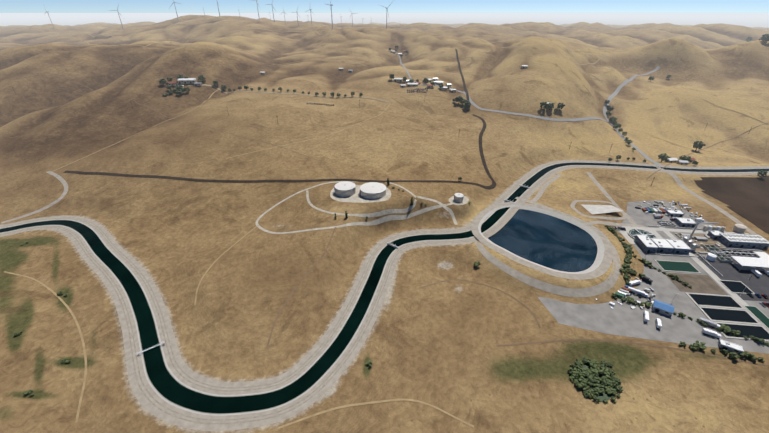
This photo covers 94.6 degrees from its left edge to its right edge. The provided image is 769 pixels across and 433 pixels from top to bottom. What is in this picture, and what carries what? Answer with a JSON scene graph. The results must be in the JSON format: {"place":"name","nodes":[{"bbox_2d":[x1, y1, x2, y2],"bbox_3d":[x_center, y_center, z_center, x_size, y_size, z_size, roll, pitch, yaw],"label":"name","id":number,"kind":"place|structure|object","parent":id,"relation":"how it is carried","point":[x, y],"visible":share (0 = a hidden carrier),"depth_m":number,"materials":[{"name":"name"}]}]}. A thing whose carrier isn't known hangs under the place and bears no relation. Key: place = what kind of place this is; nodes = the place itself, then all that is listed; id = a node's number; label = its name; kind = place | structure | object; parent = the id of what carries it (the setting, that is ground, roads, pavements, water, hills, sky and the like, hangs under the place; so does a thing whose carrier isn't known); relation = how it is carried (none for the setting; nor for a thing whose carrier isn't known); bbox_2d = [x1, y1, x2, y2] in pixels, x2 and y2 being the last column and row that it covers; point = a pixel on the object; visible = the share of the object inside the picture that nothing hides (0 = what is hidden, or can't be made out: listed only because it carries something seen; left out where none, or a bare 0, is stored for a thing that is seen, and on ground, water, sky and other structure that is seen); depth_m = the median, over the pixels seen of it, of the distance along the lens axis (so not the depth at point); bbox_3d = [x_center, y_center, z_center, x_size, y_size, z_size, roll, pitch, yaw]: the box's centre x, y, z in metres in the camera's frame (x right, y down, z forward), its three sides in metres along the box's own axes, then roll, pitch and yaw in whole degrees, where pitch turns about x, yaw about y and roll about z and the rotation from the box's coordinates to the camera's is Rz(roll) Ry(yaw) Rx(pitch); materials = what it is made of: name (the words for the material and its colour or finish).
{"place":"outdoors","nodes":[
{"label":"outdoors","id":0,"kind":"place"},
{"bbox_2d":[1,171,67,222],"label":"grey road","id":1,"kind":"structure","parent":0,"point":[62,181],"depth_m":424.32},
{"bbox_2d":[5,271,86,422],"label":"track","id":2,"kind":"structure","parent":0,"point":[82,340],"depth_m":255.81,"materials":[{"name":"soil"}]},
{"bbox_2d":[192,28,359,41],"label":"wind farm road","id":3,"kind":"structure","parent":0,"point":[271,30],"depth_m":1360.24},
{"bbox_2d":[63,114,495,189],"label":"firebreak track","id":4,"kind":"structure","parent":0,"point":[492,185],"depth_m":448.47,"materials":[{"name":"soil"}]},
{"bbox_2d":[226,104,389,158],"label":"dirt track","id":5,"kind":"structure","parent":0,"point":[315,138],"depth_m":523.25,"materials":[{"name":"soil"}]},
{"bbox_2d":[256,181,456,233],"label":"access road","id":6,"kind":"structure","parent":0,"point":[389,218],"depth_m":379.81,"materials":[{"name":"gravel"}]},
{"bbox_2d":[306,190,416,216],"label":"access road","id":7,"kind":"structure","parent":0,"point":[390,211],"depth_m":376.89,"materials":[{"name":"gravel"}]},
{"bbox_2d":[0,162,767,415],"bbox_3d":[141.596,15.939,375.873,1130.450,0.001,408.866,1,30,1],"label":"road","id":8,"kind":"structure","parent":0,"point":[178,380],"depth_m":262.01,"materials":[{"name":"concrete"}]},
{"bbox_2d":[1,162,768,396],"bbox_3d":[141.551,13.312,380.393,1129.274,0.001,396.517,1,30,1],"label":"canal lining","id":9,"kind":"object","parent":8,"relation":"on","point":[325,351],"visible":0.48,"depth_m":271.02,"materials":[{"name":"concrete"}]},
{"bbox_2d":[2,165,768,413],"bbox_3d":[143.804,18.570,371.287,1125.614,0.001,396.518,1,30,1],"label":"canal lining stain","id":10,"kind":"object","parent":8,"relation":"on","point":[283,403],"visible":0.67,"depth_m":248.21,"materials":[{"name":"concrete"}]},
{"bbox_2d":[0,15,768,432],"bbox_3d":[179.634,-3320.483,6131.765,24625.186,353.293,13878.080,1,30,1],"label":"terrain","id":11,"kind":"structure","parent":0,"point":[434,345],"depth_m":430.87,"materials":[{"name":"plant"}]},
{"bbox_2d":[19,76,159,90],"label":"dirt track","id":12,"kind":"structure","parent":11,"relation":"on","point":[68,80],"depth_m":698.56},
{"bbox_2d":[52,89,218,171],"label":"dirt track","id":13,"kind":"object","parent":11,"relation":"on","point":[135,134],"visible":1,"depth_m":527.53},
{"bbox_2d":[178,78,196,83],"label":"farm building","id":14,"kind":"structure","parent":11,"relation":"on","point":[187,80],"depth_m":680.18,"materials":[{"name":"silver metal"}]},
{"bbox_2d":[194,226,256,305],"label":"dirt track","id":15,"kind":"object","parent":11,"relation":"on","point":[210,267],"visible":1,"depth_m":311.49,"materials":[{"name":"soil"}]},
{"bbox_2d":[134,100,337,177],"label":"dirt track","id":16,"kind":"structure","parent":11,"relation":"on","point":[243,137],"depth_m":528.41,"materials":[{"name":"soil"}]},
{"bbox_2d":[188,84,389,102],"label":"farm drive","id":17,"kind":"structure","parent":11,"relation":"on","point":[285,93],"depth_m":681.42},
{"bbox_2d":[266,227,335,346],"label":"dirt track","id":18,"kind":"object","parent":11,"relation":"on","point":[295,289],"visible":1,"depth_m":283.42,"materials":[{"name":"soil"}]},
{"bbox_2d":[334,181,355,196],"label":"water tank","id":19,"kind":"object","parent":11,"relation":"on","point":[345,189],"visible":0.96,"depth_m":392.54,"materials":[{"name":"metal"}]},
{"bbox_2d":[330,185,390,202],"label":"tank pad","id":20,"kind":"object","parent":11,"relation":"on","point":[356,198],"depth_m":387.59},
{"bbox_2d":[360,182,386,198],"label":"water tank","id":21,"kind":"object","parent":11,"relation":"on","point":[373,190],"visible":0.96,"depth_m":390.06,"materials":[{"name":"metal"}]},
{"bbox_2d":[278,398,473,428],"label":"dirt track","id":22,"kind":"structure","parent":11,"relation":"on","point":[356,404],"depth_m":213.16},
{"bbox_2d":[453,193,463,202],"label":"water tank","id":23,"kind":"object","parent":11,"relation":"on","point":[458,197],"visible":0.96,"depth_m":405.33,"materials":[{"name":"metal"}]},
{"bbox_2d":[449,196,468,204],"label":"tank pad","id":24,"kind":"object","parent":11,"relation":"on","point":[465,200],"depth_m":409.52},
{"bbox_2d":[455,49,469,110],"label":"valley track","id":25,"kind":"structure","parent":11,"relation":"on","point":[466,92],"depth_m":811.62,"materials":[{"name":"soil"}]},
{"bbox_2d":[574,378,585,388],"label":"tree","id":26,"kind":"object","parent":11,"relation":"on","point":[576,383],"visible":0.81,"depth_m":230.79,"materials":[{"name":"green plant"}]},
{"bbox_2d":[585,374,595,379],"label":"tree","id":27,"kind":"object","parent":11,"relation":"on","point":[588,376],"visible":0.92,"depth_m":235.47,"materials":[{"name":"green plant"}]},
{"bbox_2d":[586,367,597,374],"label":"tree","id":28,"kind":"object","parent":11,"relation":"on","point":[591,371],"visible":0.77,"depth_m":237.76,"materials":[{"name":"green plant"}]},
{"bbox_2d":[571,363,617,401],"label":"reed pond vegetation","id":29,"kind":"object","parent":11,"relation":"on","point":[605,395],"visible":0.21,"depth_m":228.39,"materials":[{"name":"green plant"}]},
{"bbox_2d":[593,384,604,393],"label":"tree","id":30,"kind":"object","parent":11,"relation":"on","point":[599,389],"visible":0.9,"depth_m":227.94,"materials":[{"name":"green plant"}]},
{"bbox_2d":[581,204,622,213],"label":"concrete pad","id":31,"kind":"object","parent":11,"relation":"on","point":[596,209],"visible":1,"depth_m":418.75,"materials":[{"name":"concrete"}]},
{"bbox_2d":[599,376,609,384],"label":"tree","id":32,"kind":"object","parent":11,"relation":"on","point":[605,382],"visible":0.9,"depth_m":233.22,"materials":[{"name":"green plant"}]},
{"bbox_2d":[599,369,610,379],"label":"tree","id":33,"kind":"object","parent":11,"relation":"on","point":[605,374],"visible":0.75,"depth_m":236.89,"materials":[{"name":"green plant"}]},
{"bbox_2d":[496,339,768,365],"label":"dirt track","id":34,"kind":"structure","parent":11,"relation":"on","point":[630,343],"depth_m":258.24,"materials":[{"name":"soil"}]},
{"bbox_2d":[615,207,666,297],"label":"parked vehicles","id":35,"kind":"object","parent":11,"relation":"on","point":[623,291],"visible":0.75,"depth_m":307.72,"materials":[{"name":"white"}]},
{"bbox_2d":[634,234,658,252],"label":"plant building","id":36,"kind":"structure","parent":11,"relation":"on","point":[644,242],"depth_m":358.30,"materials":[{"name":"silver metal"}]},
{"bbox_2d":[538,200,768,353],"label":"paved yard","id":37,"kind":"structure","parent":11,"relation":"on","point":[624,319],"depth_m":286.11,"materials":[{"name":"concrete"}]},
{"bbox_2d":[629,280,641,285],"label":"truck trailer","id":38,"kind":"object","parent":37,"relation":"on","point":[634,282],"visible":0.79,"depth_m":311.11,"materials":[{"name":"white paint"}]},
{"bbox_2d":[628,287,647,297],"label":"truck trailer","id":39,"kind":"object","parent":37,"relation":"on","point":[642,293],"visible":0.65,"depth_m":300.52,"materials":[{"name":"white paint"}]},
{"bbox_2d":[643,310,648,322],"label":"yard trailer","id":40,"kind":"object","parent":37,"relation":"on","point":[646,316],"visible":1,"depth_m":276.27,"materials":[{"name":"white paint"}]},
{"bbox_2d":[642,276,652,283],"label":"black truck","id":41,"kind":"object","parent":37,"relation":"on","point":[646,279],"visible":1,"depth_m":315.16,"materials":[{"name":"grey"}]},
{"bbox_2d":[595,201,702,309],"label":"parked vehicles","id":42,"kind":"object","parent":37,"relation":"on","point":[636,278],"visible":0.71,"depth_m":420.63,"materials":[{"name":"silver metal"}]},
{"bbox_2d":[655,318,661,328],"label":"yard trailer","id":43,"kind":"object","parent":37,"relation":"on","point":[658,323],"visible":1,"depth_m":270.05,"materials":[{"name":"white paint"}]},
{"bbox_2d":[658,221,675,226],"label":"plant cells","id":44,"kind":"object","parent":37,"relation":"on","point":[668,223],"visible":0.92,"depth_m":400.36,"materials":[{"name":"concrete"}]},
{"bbox_2d":[666,210,683,216],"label":"building","id":45,"kind":"structure","parent":37,"relation":"on","point":[675,213],"depth_m":416.83,"materials":[{"name":"silver metal"}]},
{"bbox_2d":[622,226,748,233],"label":"road","id":46,"kind":"structure","parent":37,"relation":"on","point":[670,230],"depth_m":390.59,"materials":[{"name":"concrete"}]},
{"bbox_2d":[675,218,696,227],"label":"plant building","id":47,"kind":"structure","parent":37,"relation":"on","point":[685,222],"depth_m":397.12,"materials":[{"name":"silver metal"}]},
{"bbox_2d":[690,243,697,251],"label":"storage tank","id":48,"kind":"object","parent":37,"relation":"on","point":[693,247],"visible":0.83,"depth_m":354.59,"materials":[{"name":"silver metal"}]},
{"bbox_2d":[648,225,761,276],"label":"plant pipes","id":49,"kind":"object","parent":37,"relation":"on","point":[695,251],"visible":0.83,"depth_m":357.65,"materials":[{"name":"silver metal"}]},
{"bbox_2d":[699,317,720,328],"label":"yard trailer","id":50,"kind":"object","parent":37,"relation":"on","point":[712,324],"visible":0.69,"depth_m":270.58,"materials":[{"name":"silver metal"}]},
{"bbox_2d":[702,328,721,338],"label":"yard trailer","id":51,"kind":"object","parent":37,"relation":"on","point":[705,331],"visible":1,"depth_m":262.44,"materials":[{"name":"white paint"}]},
{"bbox_2d":[707,230,721,239],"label":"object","id":52,"kind":"object","parent":37,"relation":"on","point":[713,234],"visible":0.75,"depth_m":375.92,"materials":[{"name":"silver metal"}]},
{"bbox_2d":[685,292,744,309],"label":"rim","id":53,"kind":"object","parent":37,"relation":"on","point":[714,300],"depth_m":295.25,"materials":[{"name":"concrete"}]},
{"bbox_2d":[697,306,760,324],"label":"rim","id":54,"kind":"object","parent":37,"relation":"on","point":[728,315],"depth_m":280.67,"materials":[{"name":"concrete"}]},
{"bbox_2d":[719,249,759,257],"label":"plant filter cells","id":55,"kind":"object","parent":37,"relation":"on","point":[740,253],"visible":0.83,"depth_m":350.75,"materials":[{"name":"concrete"}]},
{"bbox_2d":[716,322,768,341],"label":"rim","id":56,"kind":"object","parent":37,"relation":"on","point":[758,331],"depth_m":266.62,"materials":[{"name":"concrete"}]},
{"bbox_2d":[651,238,673,252],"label":"plant building","id":57,"kind":"structure","parent":11,"relation":"on","point":[664,245],"depth_m":355.45,"materials":[{"name":"silver metal"}]},
{"bbox_2d":[652,299,673,316],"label":"blue-roofed building","id":58,"kind":"structure","parent":11,"relation":"on","point":[663,308],"depth_m":282.41,"materials":[{"name":"blue"}]},
{"bbox_2d":[658,153,667,161],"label":"oak tree","id":59,"kind":"object","parent":11,"relation":"on","point":[662,157],"visible":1,"depth_m":551.56,"materials":[{"name":"green plant"}]},
{"bbox_2d":[665,158,677,162],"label":"house","id":60,"kind":"structure","parent":11,"relation":"on","point":[671,160],"depth_m":554.46,"materials":[{"name":"silver metal"}]},
{"bbox_2d":[666,239,691,253],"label":"plant building","id":61,"kind":"structure","parent":11,"relation":"on","point":[680,246],"depth_m":353.84,"materials":[{"name":"silver metal"}]},
{"bbox_2d":[676,160,688,164],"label":"house","id":62,"kind":"structure","parent":11,"relation":"on","point":[682,162],"depth_m":541.85,"materials":[{"name":"silver metal"}]},
{"bbox_2d":[689,344,698,349],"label":"tree","id":63,"kind":"object","parent":11,"relation":"on","point":[693,346],"visible":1,"depth_m":252.93,"materials":[{"name":"green plant"}]},
{"bbox_2d":[693,141,705,150],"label":"oak tree","id":64,"kind":"object","parent":11,"relation":"on","point":[698,145],"visible":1,"depth_m":601.75,"materials":[{"name":"green plant"}]},
{"bbox_2d":[693,340,706,349],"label":"tree","id":65,"kind":"object","parent":11,"relation":"on","point":[701,345],"visible":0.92,"depth_m":252.88,"materials":[{"name":"green plant"}]},
{"bbox_2d":[720,324,730,332],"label":"tree","id":66,"kind":"object","parent":11,"relation":"on","point":[725,328],"visible":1,"depth_m":265.88,"materials":[{"name":"green plant"}]},
{"bbox_2d":[718,339,743,353],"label":"building","id":67,"kind":"structure","parent":11,"relation":"on","point":[730,346],"depth_m":251.74,"materials":[{"name":"silver metal"}]},
{"bbox_2d":[729,352,740,359],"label":"tree","id":68,"kind":"object","parent":11,"relation":"on","point":[733,355],"visible":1,"depth_m":246.61,"materials":[{"name":"green plant"}]},
{"bbox_2d":[732,224,746,233],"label":"storage tank","id":69,"kind":"object","parent":11,"relation":"on","point":[739,228],"visible":0.96,"depth_m":385.33,"materials":[{"name":"metal"}]},
{"bbox_2d":[718,233,768,248],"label":"industrial building","id":70,"kind":"structure","parent":11,"relation":"on","point":[725,240],"depth_m":361.66,"materials":[{"name":"silver metal"}]},
{"bbox_2d":[723,234,766,241],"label":"long building skylights","id":71,"kind":"object","parent":70,"relation":"on","point":[741,239],"visible":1,"depth_m":364.43,"materials":[{"name":"plastic"}]},
{"bbox_2d":[745,351,757,360],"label":"tree","id":72,"kind":"object","parent":11,"relation":"on","point":[753,357],"visible":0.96,"depth_m":245.45,"materials":[{"name":"green plant"}]},
{"bbox_2d":[754,337,765,343],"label":"tree","id":73,"kind":"object","parent":11,"relation":"on","point":[759,339],"visible":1,"depth_m":257.23,"materials":[{"name":"green plant"}]},
{"bbox_2d":[757,171,767,177],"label":"oak tree","id":74,"kind":"object","parent":11,"relation":"on","point":[762,173],"visible":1,"depth_m":492.88,"materials":[{"name":"green plant"}]},
{"bbox_2d":[0,160,768,430],"bbox_3d":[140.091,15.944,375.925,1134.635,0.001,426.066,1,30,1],"label":"bank","id":75,"kind":"structure","parent":0,"point":[146,404],"depth_m":260.81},
{"bbox_2d":[136,341,164,355],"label":"footbridge","id":76,"kind":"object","parent":75,"relation":"on","point":[156,345],"depth_m":242.83,"materials":[{"name":"white paint"}]},
{"bbox_2d":[0,161,752,388],"bbox_3d":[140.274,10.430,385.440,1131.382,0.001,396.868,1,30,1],"label":"road rut","id":77,"kind":"structure","parent":75,"relation":"on","point":[322,343],"depth_m":278.37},
{"bbox_2d":[3,166,756,423],"bbox_3d":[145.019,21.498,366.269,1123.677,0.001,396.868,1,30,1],"label":"road rut","id":78,"kind":"structure","parent":75,"relation":"on","point":[150,401],"depth_m":250.88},
{"bbox_2d":[4,166,768,420],"bbox_3d":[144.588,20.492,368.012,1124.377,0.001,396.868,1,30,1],"label":"road rut","id":79,"kind":"structure","parent":75,"relation":"on","point":[153,398],"depth_m":246.02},
{"bbox_2d":[5,162,768,391],"bbox_3d":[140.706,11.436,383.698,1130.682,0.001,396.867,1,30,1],"label":"road rut","id":80,"kind":"structure","parent":75,"relation":"on","point":[179,373],"depth_m":272.85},
{"bbox_2d":[0,163,768,412],"bbox_3d":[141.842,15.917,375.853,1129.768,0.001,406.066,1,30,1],"label":"canal water","id":81,"kind":"structure","parent":0,"point":[166,384],"depth_m":263.22,"materials":[{"name":"liquid"}]},
{"bbox_2d":[0,13,768,27],"bbox_3d":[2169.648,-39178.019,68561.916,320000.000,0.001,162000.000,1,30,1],"label":"plain ground","id":82,"kind":"structure","parent":0,"point":[740,19],"depth_m":21660.93,"materials":[{"name":"brown"}]},
{"bbox_2d":[0,0,768,12],"label":"sky","id":83,"kind":"structure","parent":0,"point":[6,6],"materials":[{"name":"blue"}]},
{"bbox_2d":[395,53,421,84],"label":"road","id":84,"kind":"structure","parent":0,"point":[406,69],"depth_m":851.68,"materials":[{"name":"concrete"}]},
{"bbox_2d":[417,196,456,224],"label":"dirt track","id":85,"kind":"structure","parent":0,"point":[449,210],"depth_m":397.74,"materials":[{"name":"gravel"}]},
{"bbox_2d":[419,279,540,327],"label":"track","id":86,"kind":"structure","parent":0,"point":[491,287],"depth_m":306.63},
{"bbox_2d":[422,84,610,122],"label":"farm road","id":87,"kind":"structure","parent":0,"point":[535,116],"depth_m":648.55,"materials":[{"name":"gravel"}]},
{"bbox_2d":[478,205,604,273],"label":"reservoir lining slope","id":88,"kind":"structure","parent":0,"point":[600,250],"depth_m":370.87,"materials":[{"name":"concrete"}]},
{"bbox_2d":[471,202,612,279],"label":"perimeter road","id":89,"kind":"structure","parent":0,"point":[603,267],"depth_m":341.12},
{"bbox_2d":[488,209,597,271],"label":"reservoir water","id":90,"kind":"structure","parent":0,"point":[549,241],"depth_m":361.47,"materials":[{"name":"liquid"}]},
{"bbox_2d":[530,174,561,202],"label":"dirt road","id":91,"kind":"structure","parent":0,"point":[542,190],"depth_m":467.60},
{"bbox_2d":[473,197,620,296],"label":"embankment","id":92,"kind":"structure","parent":0,"point":[602,287],"depth_m":313.03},
{"bbox_2d":[502,46,606,64],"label":"hill track","id":93,"kind":"structure","parent":0,"point":[563,57],"depth_m":915.84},
{"bbox_2d":[570,200,626,219],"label":"dirt track","id":94,"kind":"structure","parent":0,"point":[573,203],"depth_m":417.76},
{"bbox_2d":[586,172,635,223],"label":"diagonal road","id":95,"kind":"structure","parent":0,"point":[608,196],"depth_m":459.53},
{"bbox_2d":[585,221,644,226],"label":"dirt road","id":96,"kind":"structure","parent":0,"point":[609,223],"depth_m":399.20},
{"bbox_2d":[603,66,663,166],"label":"road","id":97,"kind":"structure","parent":0,"point":[614,94],"depth_m":758.19,"materials":[{"name":"asphalt"}]},
{"bbox_2d":[619,229,663,243],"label":"pavement","id":98,"kind":"structure","parent":0,"point":[629,239],"depth_m":381.87,"materials":[{"name":"concrete"}]},
{"bbox_2d":[628,229,656,238],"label":"plant clarifier","id":99,"kind":"object","parent":98,"relation":"on","point":[632,233],"visible":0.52,"depth_m":383.84,"materials":[{"name":"concrete"}]},
{"bbox_2d":[654,260,700,273],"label":"water treatment basin","id":100,"kind":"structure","parent":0,"point":[677,266],"depth_m":334.67,"materials":[{"name":"liquid"}]},
{"bbox_2d":[665,272,727,294],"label":"dirt lot","id":101,"kind":"structure","parent":0,"point":[702,283],"depth_m":313.25,"materials":[{"name":"soil"}]},
{"bbox_2d":[676,233,724,254],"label":"construction soil","id":102,"kind":"structure","parent":0,"point":[708,242],"depth_m":370.30,"materials":[{"name":"soil"}]},
{"bbox_2d":[674,222,720,253],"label":"plant construction works","id":103,"kind":"structure","parent":102,"relation":"on","point":[705,238],"depth_m":371.78,"materials":[{"name":"concrete"}]},
{"bbox_2d":[702,244,732,262],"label":"plant sediment cells","id":104,"kind":"object","parent":102,"relation":"on","point":[720,254],"visible":0.9,"depth_m":350.39,"materials":[{"name":"concrete"}]},
{"bbox_2d":[646,123,765,179],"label":"field fence","id":105,"kind":"object","parent":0,"point":[702,149],"depth_m":627.41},
{"bbox_2d":[656,167,757,234],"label":"road","id":106,"kind":"structure","parent":0,"point":[680,184],"depth_m":449.78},
{"bbox_2d":[657,225,768,330],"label":"road","id":107,"kind":"structure","parent":0,"point":[735,296],"depth_m":325.15,"materials":[{"name":"concrete"}]},
{"bbox_2d":[694,176,768,233],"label":"ploughed field","id":108,"kind":"structure","parent":0,"point":[747,198],"depth_m":464.76,"materials":[{"name":"soil"}]},
{"bbox_2d":[697,256,768,301],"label":"yard asphalt","id":109,"kind":"structure","parent":0,"point":[732,272],"depth_m":321.52,"materials":[{"name":"asphalt"}]},
{"bbox_2d":[705,253,716,261],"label":"storage tank","id":110,"kind":"object","parent":109,"relation":"on","point":[711,257],"visible":0.92,"depth_m":342.43,"materials":[{"name":"metal"}]},
{"bbox_2d":[718,280,754,294],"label":"basin rim","id":111,"kind":"object","parent":109,"relation":"on","point":[735,286],"visible":0.86,"depth_m":309.77,"materials":[{"name":"concrete"}]},
{"bbox_2d":[730,256,768,270],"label":"plant canopy","id":112,"kind":"object","parent":109,"relation":"on","point":[748,263],"visible":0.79,"depth_m":331.44,"materials":[{"name":"silver metal"}]},
{"bbox_2d":[751,269,761,276],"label":"storage tank","id":113,"kind":"object","parent":109,"relation":"on","point":[757,273],"visible":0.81,"depth_m":323.09,"materials":[{"name":"metal"}]},
{"bbox_2d":[755,252,768,263],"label":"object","id":114,"kind":"structure","parent":109,"relation":"on","point":[764,256],"depth_m":348.92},
{"bbox_2d":[743,305,768,329],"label":"water treatment basin","id":115,"kind":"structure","parent":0,"point":[759,315],"depth_m":281.60,"materials":[{"name":"liquid"}]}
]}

